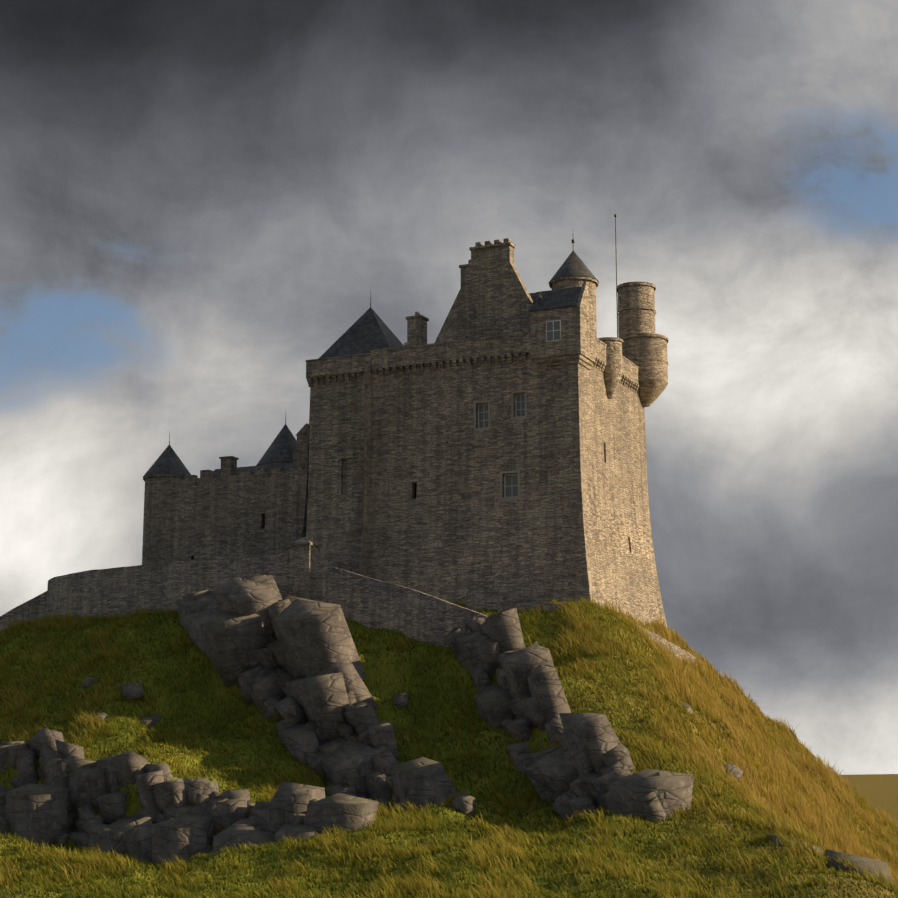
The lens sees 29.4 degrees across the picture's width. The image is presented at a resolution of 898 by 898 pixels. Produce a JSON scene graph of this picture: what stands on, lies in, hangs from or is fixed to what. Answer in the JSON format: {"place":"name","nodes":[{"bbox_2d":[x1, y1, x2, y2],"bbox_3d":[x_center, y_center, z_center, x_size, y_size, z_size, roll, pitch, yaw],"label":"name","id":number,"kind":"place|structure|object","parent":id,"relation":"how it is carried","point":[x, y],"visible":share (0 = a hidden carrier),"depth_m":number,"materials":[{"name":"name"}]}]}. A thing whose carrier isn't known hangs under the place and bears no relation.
{"place":"outdoors","nodes":[
{"label":"outdoors","id":0,"kind":"place"},
{"bbox_2d":[142,416,308,564],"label":"castle wing","id":1,"kind":"structure","parent":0,"point":[229,509],"depth_m":137.22,"materials":[{"name":"stone"}]},
{"bbox_2d":[0,595,897,897],"bbox_3d":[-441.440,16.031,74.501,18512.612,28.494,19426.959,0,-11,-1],"label":"terrain","id":2,"kind":"structure","parent":0,"point":[880,791],"depth_m":106.29,"materials":[{"name":"green plant"}]},
{"bbox_2d":[0,591,46,630],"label":"wall","id":3,"kind":"structure","parent":2,"relation":"on","point":[36,607],"depth_m":133.66,"materials":[{"name":"stone"}]},
{"bbox_2d":[0,888,289,897],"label":"dry grass","id":4,"kind":"structure","parent":2,"relation":"on","point":[36,895],"depth_m":27.04,"materials":[{"name":"green plant"}]},
{"bbox_2d":[46,554,289,619],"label":"stone wall","id":5,"kind":"structure","parent":2,"relation":"on","point":[156,586],"depth_m":126.17,"materials":[{"name":"stone"}]},
{"bbox_2d":[0,728,378,864],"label":"outcrop rock","id":6,"kind":"object","parent":2,"relation":"on","point":[164,823],"visible":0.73,"depth_m":95.44,"materials":[{"name":"grey stone"}]},
{"bbox_2d":[288,537,322,599],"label":"gate pier","id":7,"kind":"structure","parent":2,"relation":"on","point":[304,553],"depth_m":122.34,"materials":[{"name":"stone"}]},
{"bbox_2d":[177,577,474,814],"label":"outcrop rock","id":8,"kind":"object","parent":2,"relation":"on","point":[227,625],"visible":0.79,"depth_m":110.79,"materials":[{"name":"grey stone"}]},
{"bbox_2d":[312,562,487,646],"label":"stone wall","id":9,"kind":"structure","parent":2,"relation":"on","point":[375,604],"depth_m":119.01,"materials":[{"name":"stone"}]},
{"bbox_2d":[302,214,667,626],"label":"castle keep","id":10,"kind":"structure","parent":2,"relation":"on","point":[491,440],"depth_m":128.19,"materials":[{"name":"stone"}]},
{"bbox_2d":[82,575,891,882],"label":"rocks","id":11,"kind":"object","parent":2,"relation":"on","point":[503,628],"visible":0.19,"depth_m":111.44,"materials":[{"name":"grey stone"}]},
{"bbox_2d":[445,617,693,821],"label":"outcrop rock","id":12,"kind":"object","parent":2,"relation":"on","point":[572,774],"visible":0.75,"depth_m":96.50,"materials":[{"name":"grey stone"}]},
{"bbox_2d":[466,592,703,663],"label":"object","id":13,"kind":"structure","parent":2,"relation":"on","point":[474,601],"depth_m":120.70,"materials":[{"name":"stone"}]},
{"bbox_2d":[0,0,897,774],"label":"sky","id":14,"kind":"structure","parent":0,"point":[199,199],"materials":[{"name":"grey"}]}
]}

